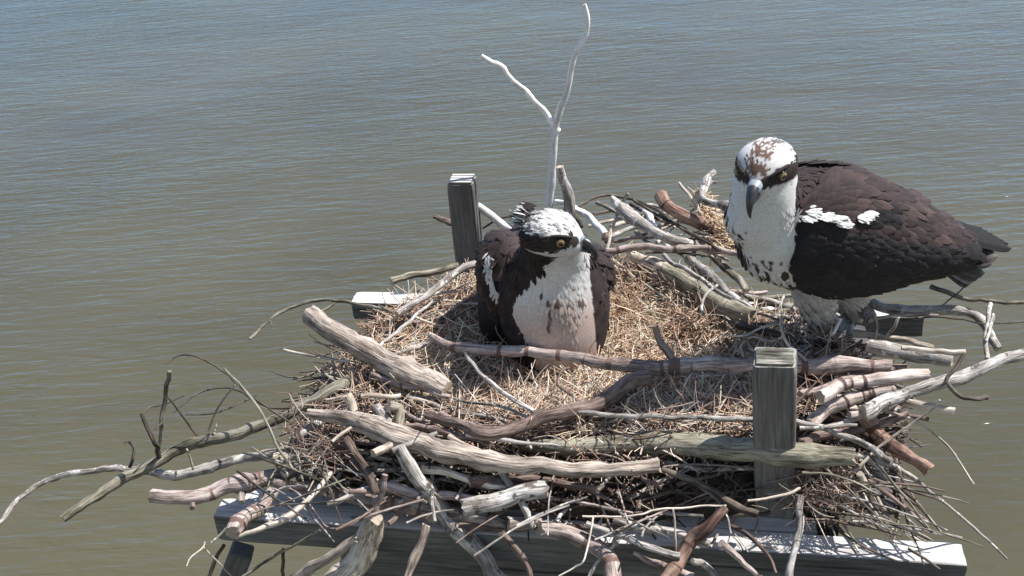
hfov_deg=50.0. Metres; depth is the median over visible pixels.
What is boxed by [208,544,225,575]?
twig
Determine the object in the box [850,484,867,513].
drooping twig
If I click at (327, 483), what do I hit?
thin twig
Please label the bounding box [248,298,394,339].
arched twig
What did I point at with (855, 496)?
thin twig
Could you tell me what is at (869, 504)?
drooping twig
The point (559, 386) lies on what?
twig
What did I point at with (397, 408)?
stick
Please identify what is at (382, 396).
stick
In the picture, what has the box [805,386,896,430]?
birch stick
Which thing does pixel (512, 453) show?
stick
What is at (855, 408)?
stick
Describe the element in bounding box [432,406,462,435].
stick
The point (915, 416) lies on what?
stick
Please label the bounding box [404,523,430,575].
stick
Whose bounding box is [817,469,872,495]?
drooping twig
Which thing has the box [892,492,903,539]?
drooping twig
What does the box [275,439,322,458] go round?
thin twig
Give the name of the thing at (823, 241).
osprey
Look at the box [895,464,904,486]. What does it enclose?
twig
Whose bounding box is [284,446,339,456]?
twig
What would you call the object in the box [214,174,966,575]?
nest platform
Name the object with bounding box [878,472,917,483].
thin twig
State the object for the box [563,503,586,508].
dark twig
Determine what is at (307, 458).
twig
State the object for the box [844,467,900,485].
drooping twig
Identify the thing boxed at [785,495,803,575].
stick
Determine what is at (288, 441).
thin twig
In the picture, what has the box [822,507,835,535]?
drooping twig
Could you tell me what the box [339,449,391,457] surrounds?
stick
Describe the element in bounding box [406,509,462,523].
thin twig
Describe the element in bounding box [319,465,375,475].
thin twig
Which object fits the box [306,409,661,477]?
log
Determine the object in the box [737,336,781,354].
twig
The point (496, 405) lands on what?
twig
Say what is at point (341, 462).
twig
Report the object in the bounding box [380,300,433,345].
twig
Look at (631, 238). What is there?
stick
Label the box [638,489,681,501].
dark twig
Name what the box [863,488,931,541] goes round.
drooping twig
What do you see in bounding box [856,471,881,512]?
stick
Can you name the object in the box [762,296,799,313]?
stick
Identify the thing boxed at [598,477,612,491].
dark twig
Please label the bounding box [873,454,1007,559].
long twig
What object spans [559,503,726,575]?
forked twig
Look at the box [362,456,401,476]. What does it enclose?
stick
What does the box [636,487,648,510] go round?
dark twig
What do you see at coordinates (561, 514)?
dark twig
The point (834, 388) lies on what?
birch stick
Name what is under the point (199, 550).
twig
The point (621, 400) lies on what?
stick
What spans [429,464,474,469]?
stick
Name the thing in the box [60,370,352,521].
long branch
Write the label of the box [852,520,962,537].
thin twig
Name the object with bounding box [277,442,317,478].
twig
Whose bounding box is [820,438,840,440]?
stick
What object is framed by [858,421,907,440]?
stick
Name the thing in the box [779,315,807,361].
twig
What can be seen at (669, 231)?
stick
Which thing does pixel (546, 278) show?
osprey
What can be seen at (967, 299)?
stick
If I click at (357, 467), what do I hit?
thin twig
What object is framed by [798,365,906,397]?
stick
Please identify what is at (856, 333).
stick
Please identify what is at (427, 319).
stick
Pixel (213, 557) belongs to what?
twig
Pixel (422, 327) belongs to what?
stick
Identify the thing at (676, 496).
dark twig
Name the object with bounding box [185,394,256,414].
wiry twig
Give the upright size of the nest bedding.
0.102 m
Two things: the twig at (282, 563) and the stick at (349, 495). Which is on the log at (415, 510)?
the stick at (349, 495)
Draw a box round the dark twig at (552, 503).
[539,498,570,508]
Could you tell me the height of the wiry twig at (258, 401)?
0.032 m
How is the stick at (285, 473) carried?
on the fine twig litter
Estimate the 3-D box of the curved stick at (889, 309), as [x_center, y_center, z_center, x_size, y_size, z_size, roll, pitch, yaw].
[0.570,0.035,1.491,0.190,0.040,0.067,12,34,27]
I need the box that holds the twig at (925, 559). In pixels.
[907,547,940,570]
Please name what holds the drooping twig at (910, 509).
on the nest platform
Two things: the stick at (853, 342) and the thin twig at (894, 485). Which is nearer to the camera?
the thin twig at (894, 485)
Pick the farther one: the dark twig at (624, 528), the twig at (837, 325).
the twig at (837, 325)
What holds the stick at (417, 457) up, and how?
on the nest bedding
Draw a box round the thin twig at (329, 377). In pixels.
[324,373,360,398]
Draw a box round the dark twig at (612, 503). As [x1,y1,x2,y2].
[597,496,639,508]
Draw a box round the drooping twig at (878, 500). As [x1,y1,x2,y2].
[872,489,893,530]
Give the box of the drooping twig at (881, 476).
[870,470,904,502]
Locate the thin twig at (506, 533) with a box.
[474,504,569,556]
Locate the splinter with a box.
[371,371,451,399]
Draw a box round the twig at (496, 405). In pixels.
[453,397,527,417]
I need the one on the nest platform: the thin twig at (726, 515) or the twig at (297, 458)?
the thin twig at (726, 515)
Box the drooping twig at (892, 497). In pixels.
[867,478,931,532]
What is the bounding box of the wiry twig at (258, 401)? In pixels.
[166,354,288,421]
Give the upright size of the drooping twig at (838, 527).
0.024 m
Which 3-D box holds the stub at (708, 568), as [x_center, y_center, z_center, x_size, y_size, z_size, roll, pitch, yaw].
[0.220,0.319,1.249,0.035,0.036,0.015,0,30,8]
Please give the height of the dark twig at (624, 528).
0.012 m
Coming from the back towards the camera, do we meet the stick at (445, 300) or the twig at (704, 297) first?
the stick at (445, 300)
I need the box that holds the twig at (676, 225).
[632,199,720,251]
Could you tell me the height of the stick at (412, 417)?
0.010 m
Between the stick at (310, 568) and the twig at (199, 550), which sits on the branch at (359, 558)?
the stick at (310, 568)
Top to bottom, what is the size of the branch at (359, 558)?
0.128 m
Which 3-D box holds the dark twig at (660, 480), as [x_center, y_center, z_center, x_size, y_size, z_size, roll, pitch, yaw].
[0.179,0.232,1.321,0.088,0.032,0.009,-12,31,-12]
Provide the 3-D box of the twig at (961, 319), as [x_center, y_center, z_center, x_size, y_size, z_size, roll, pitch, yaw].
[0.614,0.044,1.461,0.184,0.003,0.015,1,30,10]
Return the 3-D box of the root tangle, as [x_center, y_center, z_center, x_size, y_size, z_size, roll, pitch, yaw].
[0.367,0.228,1.288,0.130,0.095,0.171,17,36,33]
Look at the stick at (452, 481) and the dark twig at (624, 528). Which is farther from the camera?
the stick at (452, 481)
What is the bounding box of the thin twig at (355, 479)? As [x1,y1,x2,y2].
[345,477,366,482]
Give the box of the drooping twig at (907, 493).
[894,482,930,518]
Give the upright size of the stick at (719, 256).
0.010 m
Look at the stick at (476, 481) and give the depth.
1.30 m
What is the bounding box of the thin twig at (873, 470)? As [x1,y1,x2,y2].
[844,466,903,476]
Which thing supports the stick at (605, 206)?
on the nest platform
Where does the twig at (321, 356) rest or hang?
on the fine twig litter
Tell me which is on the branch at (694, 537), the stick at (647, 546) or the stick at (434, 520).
the stick at (647, 546)
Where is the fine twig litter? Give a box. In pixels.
[270,242,926,540]
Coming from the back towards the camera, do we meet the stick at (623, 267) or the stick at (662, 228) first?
the stick at (662, 228)
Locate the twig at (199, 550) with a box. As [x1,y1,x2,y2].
[186,541,205,566]
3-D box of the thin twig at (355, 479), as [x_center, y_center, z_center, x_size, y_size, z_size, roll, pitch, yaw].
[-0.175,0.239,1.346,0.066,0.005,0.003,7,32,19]
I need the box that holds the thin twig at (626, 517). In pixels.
[615,476,627,520]
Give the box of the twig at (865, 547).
[838,530,895,561]
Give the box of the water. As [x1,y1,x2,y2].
[0,0,1023,575]
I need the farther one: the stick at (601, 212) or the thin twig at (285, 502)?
the stick at (601, 212)
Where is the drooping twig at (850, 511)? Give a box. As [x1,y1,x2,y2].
[826,498,891,531]
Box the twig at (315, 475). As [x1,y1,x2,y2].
[308,455,325,490]
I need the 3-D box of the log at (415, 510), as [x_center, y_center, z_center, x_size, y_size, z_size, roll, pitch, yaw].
[-0.151,0.263,1.351,0.309,0.034,0.030,6,32,18]
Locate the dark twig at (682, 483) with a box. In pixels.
[675,470,737,487]
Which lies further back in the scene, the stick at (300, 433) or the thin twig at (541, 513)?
the stick at (300, 433)
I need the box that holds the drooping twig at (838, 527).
[813,502,844,532]
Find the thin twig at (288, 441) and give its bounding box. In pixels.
[267,426,297,486]
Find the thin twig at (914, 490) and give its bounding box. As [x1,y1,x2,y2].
[862,484,968,503]
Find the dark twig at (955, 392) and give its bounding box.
[944,353,989,400]
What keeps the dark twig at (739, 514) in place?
on the nest platform
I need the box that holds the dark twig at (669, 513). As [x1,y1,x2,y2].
[654,507,702,516]
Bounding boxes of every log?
[148,467,308,509]
[272,478,508,528]
[302,305,452,399]
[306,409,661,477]
[370,403,392,421]
[460,479,549,516]
[518,429,855,469]
[535,520,621,575]
[627,251,667,270]
[657,262,757,324]
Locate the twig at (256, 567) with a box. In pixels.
[242,529,320,575]
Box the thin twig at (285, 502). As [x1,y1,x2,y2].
[249,479,344,514]
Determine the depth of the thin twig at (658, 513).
1.27 m
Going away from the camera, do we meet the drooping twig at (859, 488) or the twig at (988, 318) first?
the drooping twig at (859, 488)
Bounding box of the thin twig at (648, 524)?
[640,513,663,537]
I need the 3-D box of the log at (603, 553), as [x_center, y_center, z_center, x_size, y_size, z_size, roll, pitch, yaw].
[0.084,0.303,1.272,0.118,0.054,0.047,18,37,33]
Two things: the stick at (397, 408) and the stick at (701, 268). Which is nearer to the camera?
the stick at (397, 408)
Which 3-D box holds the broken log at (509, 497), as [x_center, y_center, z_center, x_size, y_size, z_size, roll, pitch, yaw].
[-0.009,0.246,1.288,0.105,0.032,0.024,-8,30,-6]
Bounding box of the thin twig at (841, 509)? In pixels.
[794,488,867,526]
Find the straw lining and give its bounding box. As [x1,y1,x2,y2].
[299,239,864,487]
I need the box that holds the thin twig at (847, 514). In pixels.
[830,511,928,539]
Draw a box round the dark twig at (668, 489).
[656,487,703,494]
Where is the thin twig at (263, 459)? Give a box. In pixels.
[256,456,320,480]
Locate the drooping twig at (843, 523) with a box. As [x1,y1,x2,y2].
[804,518,901,536]
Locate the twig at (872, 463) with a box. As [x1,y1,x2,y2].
[867,459,941,531]
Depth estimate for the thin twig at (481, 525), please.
1.27 m
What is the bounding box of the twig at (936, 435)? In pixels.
[884,411,974,484]
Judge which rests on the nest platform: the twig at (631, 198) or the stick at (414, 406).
the twig at (631, 198)
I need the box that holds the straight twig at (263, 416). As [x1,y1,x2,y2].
[224,368,293,472]
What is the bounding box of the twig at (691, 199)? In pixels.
[677,181,704,216]
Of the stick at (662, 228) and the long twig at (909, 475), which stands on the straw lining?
the stick at (662, 228)
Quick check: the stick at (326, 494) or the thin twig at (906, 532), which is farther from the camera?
the stick at (326, 494)
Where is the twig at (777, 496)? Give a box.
[748,487,800,501]
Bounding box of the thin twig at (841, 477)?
[802,471,876,494]
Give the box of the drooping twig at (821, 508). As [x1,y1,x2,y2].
[806,487,825,517]
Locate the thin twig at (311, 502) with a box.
[273,498,356,505]
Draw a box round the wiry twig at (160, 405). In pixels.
[142,395,183,412]
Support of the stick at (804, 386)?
on the straw lining
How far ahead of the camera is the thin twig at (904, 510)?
1.26 m
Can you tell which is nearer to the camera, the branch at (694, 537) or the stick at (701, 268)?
the branch at (694, 537)
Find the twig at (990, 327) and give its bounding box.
[984,313,994,342]
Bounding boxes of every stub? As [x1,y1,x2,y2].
[225,487,278,538]
[341,392,358,411]
[556,165,574,216]
[690,558,718,575]
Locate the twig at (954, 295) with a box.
[942,284,966,305]
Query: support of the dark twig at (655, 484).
on the nest platform
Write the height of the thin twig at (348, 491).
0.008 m
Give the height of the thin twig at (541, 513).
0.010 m
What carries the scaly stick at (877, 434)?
on the straw lining
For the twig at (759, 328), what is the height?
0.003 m
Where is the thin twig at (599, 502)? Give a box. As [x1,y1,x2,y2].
[589,482,618,546]
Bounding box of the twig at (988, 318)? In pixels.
[983,302,992,359]
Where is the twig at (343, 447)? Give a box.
[310,438,368,454]
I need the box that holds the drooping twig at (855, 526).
[804,517,892,534]
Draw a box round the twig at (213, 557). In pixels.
[203,547,231,575]
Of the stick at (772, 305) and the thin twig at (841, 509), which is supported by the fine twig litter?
the stick at (772, 305)
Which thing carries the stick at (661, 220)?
on the stick at (624, 230)
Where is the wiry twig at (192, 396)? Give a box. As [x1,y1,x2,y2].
[154,387,290,429]
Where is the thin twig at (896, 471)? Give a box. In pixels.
[873,441,918,506]
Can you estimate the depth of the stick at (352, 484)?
1.38 m
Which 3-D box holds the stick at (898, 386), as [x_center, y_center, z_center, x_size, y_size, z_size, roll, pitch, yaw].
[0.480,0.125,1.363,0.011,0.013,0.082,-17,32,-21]
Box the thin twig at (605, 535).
[594,518,643,539]
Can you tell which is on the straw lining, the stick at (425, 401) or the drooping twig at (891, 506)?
the stick at (425, 401)
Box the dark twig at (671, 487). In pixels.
[664,474,675,493]
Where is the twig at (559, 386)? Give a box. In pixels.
[556,367,578,401]
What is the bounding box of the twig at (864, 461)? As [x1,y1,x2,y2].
[851,399,940,473]
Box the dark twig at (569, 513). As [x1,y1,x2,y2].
[568,491,572,523]
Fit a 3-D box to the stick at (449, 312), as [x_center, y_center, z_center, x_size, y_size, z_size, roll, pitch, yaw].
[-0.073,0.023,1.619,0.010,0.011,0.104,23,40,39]
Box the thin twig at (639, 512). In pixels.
[626,502,716,514]
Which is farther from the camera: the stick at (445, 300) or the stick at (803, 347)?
the stick at (445, 300)
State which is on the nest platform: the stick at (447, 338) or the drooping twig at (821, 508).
the drooping twig at (821, 508)
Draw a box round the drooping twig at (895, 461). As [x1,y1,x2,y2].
[893,457,898,518]
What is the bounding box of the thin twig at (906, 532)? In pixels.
[873,520,927,542]
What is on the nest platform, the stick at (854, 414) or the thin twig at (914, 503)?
the thin twig at (914, 503)
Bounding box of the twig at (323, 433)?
[306,432,324,457]
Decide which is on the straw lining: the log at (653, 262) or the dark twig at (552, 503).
the log at (653, 262)
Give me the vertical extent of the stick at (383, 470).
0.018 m
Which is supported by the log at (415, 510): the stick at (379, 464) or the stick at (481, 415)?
the stick at (379, 464)
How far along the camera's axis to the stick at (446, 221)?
1.80 m
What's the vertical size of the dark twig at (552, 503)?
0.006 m
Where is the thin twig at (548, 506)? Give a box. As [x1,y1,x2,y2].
[547,475,554,535]
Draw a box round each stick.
[235,471,332,537]
[272,447,304,466]
[280,448,361,478]
[290,535,358,575]
[296,408,373,437]
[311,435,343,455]
[323,476,362,497]
[325,389,389,403]
[326,477,404,505]
[331,426,352,442]
[332,457,364,474]
[332,460,346,485]
[333,474,359,487]
[338,463,360,470]
[339,429,378,495]
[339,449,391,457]
[340,480,365,485]
[341,457,395,484]
[349,488,386,493]
[351,459,399,467]
[352,438,380,445]
[359,413,423,438]
[361,392,400,399]
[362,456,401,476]
[363,398,407,401]
[366,455,428,465]
[370,410,444,456]
[371,464,444,473]
[371,474,387,512]
[376,478,474,501]
[384,316,440,331]
[385,400,404,424]
[387,455,411,485]
[387,462,438,497]
[387,476,446,525]
[388,322,448,332]
[389,262,458,284]
[391,431,437,452]
[393,400,432,424]
[393,421,492,447]
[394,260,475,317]
[394,341,434,354]
[395,443,505,575]
[396,308,441,326]
[396,313,443,325]
[397,479,438,503]
[400,388,420,416]
[402,392,460,402]
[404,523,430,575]
[405,335,461,348]
[406,309,445,320]
[406,394,446,410]
[410,453,459,472]
[413,455,424,459]
[416,474,434,499]
[419,286,473,295]
[421,465,507,489]
[426,457,439,465]
[427,332,892,375]
[428,299,460,301]
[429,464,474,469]
[430,460,436,522]
[432,214,450,225]
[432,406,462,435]
[434,302,477,307]
[434,478,495,492]
[437,293,476,321]
[437,402,465,411]
[447,434,480,449]
[450,297,476,319]
[454,471,477,500]
[458,522,628,531]
[459,412,507,421]
[465,433,560,447]
[467,474,597,492]
[473,450,523,472]
[497,472,535,529]
[499,531,532,575]
[507,410,531,449]
[507,518,541,530]
[554,199,608,237]
[564,388,636,424]
[578,410,893,464]
[585,521,680,560]
[588,217,622,227]
[588,524,628,575]
[591,208,636,215]
[595,201,619,215]
[602,219,677,240]
[604,236,653,243]
[606,243,736,256]
[609,196,711,244]
[609,209,687,227]
[611,257,635,278]
[612,518,710,546]
[614,266,639,287]
[629,202,662,222]
[633,551,693,575]
[634,230,650,242]
[635,224,673,235]
[639,206,669,245]
[645,251,709,256]
[647,203,659,208]
[651,273,696,303]
[652,325,675,359]
[654,190,734,243]
[655,221,680,243]
[658,218,724,225]
[661,460,753,471]
[661,466,759,517]
[662,253,732,299]
[684,252,752,306]
[691,231,734,247]
[702,251,729,260]
[709,254,749,293]
[718,539,761,575]
[722,337,743,358]
[730,289,767,294]
[730,523,777,573]
[734,322,842,348]
[742,294,794,305]
[745,316,786,335]
[748,293,791,300]
[750,303,801,326]
[750,322,800,326]
[753,303,793,306]
[757,312,779,320]
[759,313,837,318]
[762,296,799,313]
[776,294,784,316]
[780,308,798,314]
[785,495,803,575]
[794,344,814,350]
[796,411,833,422]
[797,342,831,387]
[797,375,838,390]
[797,380,821,384]
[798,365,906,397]
[798,410,908,442]
[799,405,860,418]
[799,423,856,430]
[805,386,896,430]
[811,399,873,443]
[815,369,931,403]
[816,376,857,390]
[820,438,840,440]
[821,340,864,347]
[823,435,860,445]
[824,337,865,346]
[824,407,888,431]
[847,410,862,418]
[852,329,933,347]
[855,452,917,481]
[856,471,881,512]
[858,417,934,475]
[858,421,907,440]
[859,425,900,430]
[865,339,953,366]
[868,299,1001,351]
[877,312,938,319]
[877,412,928,421]
[888,401,905,411]
[889,402,903,415]
[894,384,920,409]
[901,345,965,355]
[906,399,954,414]
[929,284,1023,304]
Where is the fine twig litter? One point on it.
(627, 483)
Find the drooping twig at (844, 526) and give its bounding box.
[825,501,853,538]
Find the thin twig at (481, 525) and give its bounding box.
[455,507,511,543]
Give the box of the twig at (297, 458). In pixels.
[287,423,304,484]
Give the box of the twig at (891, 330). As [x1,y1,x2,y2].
[885,316,899,337]
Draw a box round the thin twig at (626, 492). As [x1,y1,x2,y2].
[614,477,634,507]
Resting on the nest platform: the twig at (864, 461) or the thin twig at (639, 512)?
the thin twig at (639, 512)
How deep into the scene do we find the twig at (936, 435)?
1.33 m
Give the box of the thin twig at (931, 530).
[885,523,982,546]
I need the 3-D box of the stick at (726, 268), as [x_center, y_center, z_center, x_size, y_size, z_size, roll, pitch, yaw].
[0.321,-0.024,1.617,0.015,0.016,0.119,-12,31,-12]
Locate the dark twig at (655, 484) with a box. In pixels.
[636,475,662,488]
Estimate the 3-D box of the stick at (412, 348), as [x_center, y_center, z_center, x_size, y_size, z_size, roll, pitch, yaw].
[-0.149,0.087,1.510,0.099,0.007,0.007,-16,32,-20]
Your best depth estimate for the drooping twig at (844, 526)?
1.29 m
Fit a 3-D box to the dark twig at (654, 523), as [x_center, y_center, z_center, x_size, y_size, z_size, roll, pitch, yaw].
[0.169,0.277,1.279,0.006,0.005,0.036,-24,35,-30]
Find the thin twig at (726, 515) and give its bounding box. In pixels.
[691,484,731,534]
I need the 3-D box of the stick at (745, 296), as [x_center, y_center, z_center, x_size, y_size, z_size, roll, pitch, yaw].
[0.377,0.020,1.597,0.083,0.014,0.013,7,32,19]
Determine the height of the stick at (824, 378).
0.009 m
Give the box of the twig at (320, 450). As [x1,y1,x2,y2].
[316,445,327,481]
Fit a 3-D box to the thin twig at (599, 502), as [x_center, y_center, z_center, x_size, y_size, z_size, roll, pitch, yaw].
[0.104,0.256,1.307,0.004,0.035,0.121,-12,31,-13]
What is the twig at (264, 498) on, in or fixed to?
on the stub at (238, 522)
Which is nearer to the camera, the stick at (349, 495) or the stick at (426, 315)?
the stick at (349, 495)
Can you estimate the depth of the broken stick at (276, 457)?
1.39 m
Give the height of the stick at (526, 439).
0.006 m
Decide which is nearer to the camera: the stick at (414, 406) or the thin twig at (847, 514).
the thin twig at (847, 514)
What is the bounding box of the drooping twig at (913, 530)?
[842,512,933,541]
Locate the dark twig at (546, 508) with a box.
[534,499,564,523]
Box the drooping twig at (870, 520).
[837,497,897,546]
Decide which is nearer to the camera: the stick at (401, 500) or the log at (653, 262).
the stick at (401, 500)
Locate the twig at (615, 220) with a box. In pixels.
[606,193,629,247]
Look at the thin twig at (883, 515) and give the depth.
1.25 m
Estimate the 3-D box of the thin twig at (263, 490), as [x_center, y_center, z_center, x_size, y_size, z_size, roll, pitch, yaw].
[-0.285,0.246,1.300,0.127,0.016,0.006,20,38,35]
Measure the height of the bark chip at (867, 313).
0.005 m
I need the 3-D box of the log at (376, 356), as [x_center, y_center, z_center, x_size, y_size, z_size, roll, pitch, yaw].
[-0.186,0.086,1.467,0.261,0.058,0.043,20,38,36]
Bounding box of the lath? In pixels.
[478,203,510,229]
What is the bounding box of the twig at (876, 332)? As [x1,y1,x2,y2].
[873,314,878,339]
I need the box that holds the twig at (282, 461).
[277,457,342,462]
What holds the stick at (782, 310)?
on the fine twig litter
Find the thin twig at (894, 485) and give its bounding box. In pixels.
[865,451,928,528]
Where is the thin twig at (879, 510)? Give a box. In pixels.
[853,507,908,513]
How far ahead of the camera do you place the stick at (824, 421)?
1.34 m
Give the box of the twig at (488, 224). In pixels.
[482,216,511,228]
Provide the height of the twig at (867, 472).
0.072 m
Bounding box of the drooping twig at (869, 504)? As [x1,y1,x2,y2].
[843,472,880,522]
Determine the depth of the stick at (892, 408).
1.38 m
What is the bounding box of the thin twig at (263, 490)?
[236,470,308,520]
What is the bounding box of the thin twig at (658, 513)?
[620,492,707,527]
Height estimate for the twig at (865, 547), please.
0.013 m
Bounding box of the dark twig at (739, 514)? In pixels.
[728,510,770,517]
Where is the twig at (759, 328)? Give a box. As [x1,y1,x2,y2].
[724,323,778,336]
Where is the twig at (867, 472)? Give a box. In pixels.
[859,458,885,497]
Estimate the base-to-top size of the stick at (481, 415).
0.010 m
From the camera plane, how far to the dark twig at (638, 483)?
1.32 m
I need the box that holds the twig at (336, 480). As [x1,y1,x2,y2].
[302,450,343,489]
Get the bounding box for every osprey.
[474,201,616,375]
[723,137,1011,353]
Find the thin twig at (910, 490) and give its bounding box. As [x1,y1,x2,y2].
[873,478,941,501]
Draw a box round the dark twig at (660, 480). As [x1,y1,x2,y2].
[627,469,688,499]
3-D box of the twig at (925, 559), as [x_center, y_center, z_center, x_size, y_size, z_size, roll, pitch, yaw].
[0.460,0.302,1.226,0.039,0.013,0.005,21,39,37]
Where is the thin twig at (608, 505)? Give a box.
[604,502,668,538]
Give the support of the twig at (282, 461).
on the stick at (285, 473)
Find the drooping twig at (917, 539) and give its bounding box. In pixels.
[847,505,922,541]
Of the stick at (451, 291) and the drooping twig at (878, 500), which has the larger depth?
the stick at (451, 291)
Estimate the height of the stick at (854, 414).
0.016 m
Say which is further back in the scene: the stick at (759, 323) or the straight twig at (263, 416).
the stick at (759, 323)
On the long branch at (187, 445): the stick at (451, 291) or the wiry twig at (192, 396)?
the wiry twig at (192, 396)
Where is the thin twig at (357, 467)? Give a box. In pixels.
[354,463,388,493]
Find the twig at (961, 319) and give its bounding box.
[901,316,1023,324]
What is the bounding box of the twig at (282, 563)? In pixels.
[281,548,284,575]
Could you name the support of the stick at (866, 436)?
on the straw lining
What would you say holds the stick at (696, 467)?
on the fine twig litter
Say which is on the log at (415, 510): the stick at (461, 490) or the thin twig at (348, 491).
the stick at (461, 490)
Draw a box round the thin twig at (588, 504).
[544,496,632,513]
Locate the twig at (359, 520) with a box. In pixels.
[288,488,423,529]
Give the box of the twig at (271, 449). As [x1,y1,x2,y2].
[261,441,313,452]
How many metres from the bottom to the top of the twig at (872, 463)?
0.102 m
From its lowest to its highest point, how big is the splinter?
0.011 m
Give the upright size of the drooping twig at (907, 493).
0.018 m
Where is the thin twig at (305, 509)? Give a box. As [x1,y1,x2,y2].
[273,488,334,541]
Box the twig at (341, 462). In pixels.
[320,444,361,478]
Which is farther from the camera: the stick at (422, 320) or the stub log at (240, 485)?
the stick at (422, 320)
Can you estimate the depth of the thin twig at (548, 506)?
1.26 m
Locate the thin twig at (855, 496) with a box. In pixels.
[823,466,892,533]
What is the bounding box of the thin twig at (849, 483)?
[826,481,945,491]
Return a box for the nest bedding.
[290,287,906,522]
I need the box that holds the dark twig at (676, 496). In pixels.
[670,484,688,503]
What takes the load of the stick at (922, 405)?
on the twig at (936, 435)
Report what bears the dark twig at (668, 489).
on the fine twig litter
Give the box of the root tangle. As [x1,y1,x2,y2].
[752,438,872,544]
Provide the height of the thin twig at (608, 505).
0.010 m
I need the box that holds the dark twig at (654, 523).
[645,516,668,534]
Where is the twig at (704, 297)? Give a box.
[700,284,718,315]
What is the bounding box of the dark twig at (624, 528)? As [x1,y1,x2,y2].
[612,520,636,534]
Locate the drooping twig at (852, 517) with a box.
[846,485,854,526]
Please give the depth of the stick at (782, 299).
1.58 m
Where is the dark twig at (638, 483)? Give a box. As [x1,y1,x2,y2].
[616,480,643,495]
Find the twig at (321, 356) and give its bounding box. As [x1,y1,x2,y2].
[283,349,349,362]
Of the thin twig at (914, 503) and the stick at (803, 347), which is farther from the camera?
the stick at (803, 347)
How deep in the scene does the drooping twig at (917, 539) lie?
1.28 m
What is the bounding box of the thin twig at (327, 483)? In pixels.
[322,473,342,528]
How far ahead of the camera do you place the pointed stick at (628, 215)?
1.67 m
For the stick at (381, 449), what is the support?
on the straw lining
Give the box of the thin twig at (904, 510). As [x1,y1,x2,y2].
[898,495,923,565]
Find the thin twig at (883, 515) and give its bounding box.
[864,502,920,548]
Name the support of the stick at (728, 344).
on the straw lining
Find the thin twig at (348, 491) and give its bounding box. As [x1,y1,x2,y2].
[325,475,367,510]
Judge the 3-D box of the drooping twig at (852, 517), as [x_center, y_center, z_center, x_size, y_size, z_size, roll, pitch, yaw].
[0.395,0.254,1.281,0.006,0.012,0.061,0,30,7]
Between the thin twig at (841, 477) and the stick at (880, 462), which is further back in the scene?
the stick at (880, 462)
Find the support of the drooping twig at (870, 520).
on the nest platform
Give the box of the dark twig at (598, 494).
[593,492,615,502]
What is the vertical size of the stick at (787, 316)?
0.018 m
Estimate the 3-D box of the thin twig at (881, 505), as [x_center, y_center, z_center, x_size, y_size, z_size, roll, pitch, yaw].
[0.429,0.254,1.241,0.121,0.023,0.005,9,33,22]
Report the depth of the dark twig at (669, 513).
1.28 m
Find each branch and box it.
[0,441,311,524]
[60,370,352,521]
[324,513,383,575]
[423,352,652,440]
[481,3,589,208]
[660,505,728,575]
[697,169,728,211]
[859,348,1023,420]
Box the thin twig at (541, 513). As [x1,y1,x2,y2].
[516,496,587,526]
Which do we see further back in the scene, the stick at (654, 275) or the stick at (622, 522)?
the stick at (654, 275)
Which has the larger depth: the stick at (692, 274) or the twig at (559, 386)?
the stick at (692, 274)
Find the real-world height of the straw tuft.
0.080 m
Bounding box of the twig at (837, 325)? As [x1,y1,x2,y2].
[832,318,841,334]
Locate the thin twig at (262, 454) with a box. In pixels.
[251,447,322,479]
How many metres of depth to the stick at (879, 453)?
1.31 m
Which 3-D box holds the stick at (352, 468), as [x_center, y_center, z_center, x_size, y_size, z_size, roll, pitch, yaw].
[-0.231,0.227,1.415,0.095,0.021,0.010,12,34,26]
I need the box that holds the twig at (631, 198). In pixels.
[576,194,698,239]
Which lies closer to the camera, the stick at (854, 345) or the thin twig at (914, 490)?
the thin twig at (914, 490)
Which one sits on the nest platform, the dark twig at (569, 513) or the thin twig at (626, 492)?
the dark twig at (569, 513)
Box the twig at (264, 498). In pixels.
[211,485,307,542]
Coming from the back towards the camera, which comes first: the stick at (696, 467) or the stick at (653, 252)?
the stick at (653, 252)
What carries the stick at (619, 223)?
on the small stick
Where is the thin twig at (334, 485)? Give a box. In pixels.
[306,463,368,509]
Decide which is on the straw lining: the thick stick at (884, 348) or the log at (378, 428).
the thick stick at (884, 348)
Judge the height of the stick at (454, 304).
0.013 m
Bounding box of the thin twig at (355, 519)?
[334,494,392,531]
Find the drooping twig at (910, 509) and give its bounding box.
[883,494,927,520]
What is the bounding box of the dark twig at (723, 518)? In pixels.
[721,502,742,520]
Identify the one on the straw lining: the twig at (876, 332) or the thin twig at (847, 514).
the twig at (876, 332)
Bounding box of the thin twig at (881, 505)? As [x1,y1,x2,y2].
[838,493,947,530]
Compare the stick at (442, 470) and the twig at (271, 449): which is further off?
the twig at (271, 449)
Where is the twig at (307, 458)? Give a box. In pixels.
[291,440,329,476]
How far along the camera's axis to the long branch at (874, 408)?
1.30 m
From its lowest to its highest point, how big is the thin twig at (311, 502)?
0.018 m
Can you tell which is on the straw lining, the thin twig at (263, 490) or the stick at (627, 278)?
the stick at (627, 278)
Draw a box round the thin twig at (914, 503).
[883,484,938,529]
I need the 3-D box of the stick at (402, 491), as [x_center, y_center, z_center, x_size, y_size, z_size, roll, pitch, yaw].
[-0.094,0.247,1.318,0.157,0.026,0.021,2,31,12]
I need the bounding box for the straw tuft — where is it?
[686,184,734,265]
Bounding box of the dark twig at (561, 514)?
[554,491,586,522]

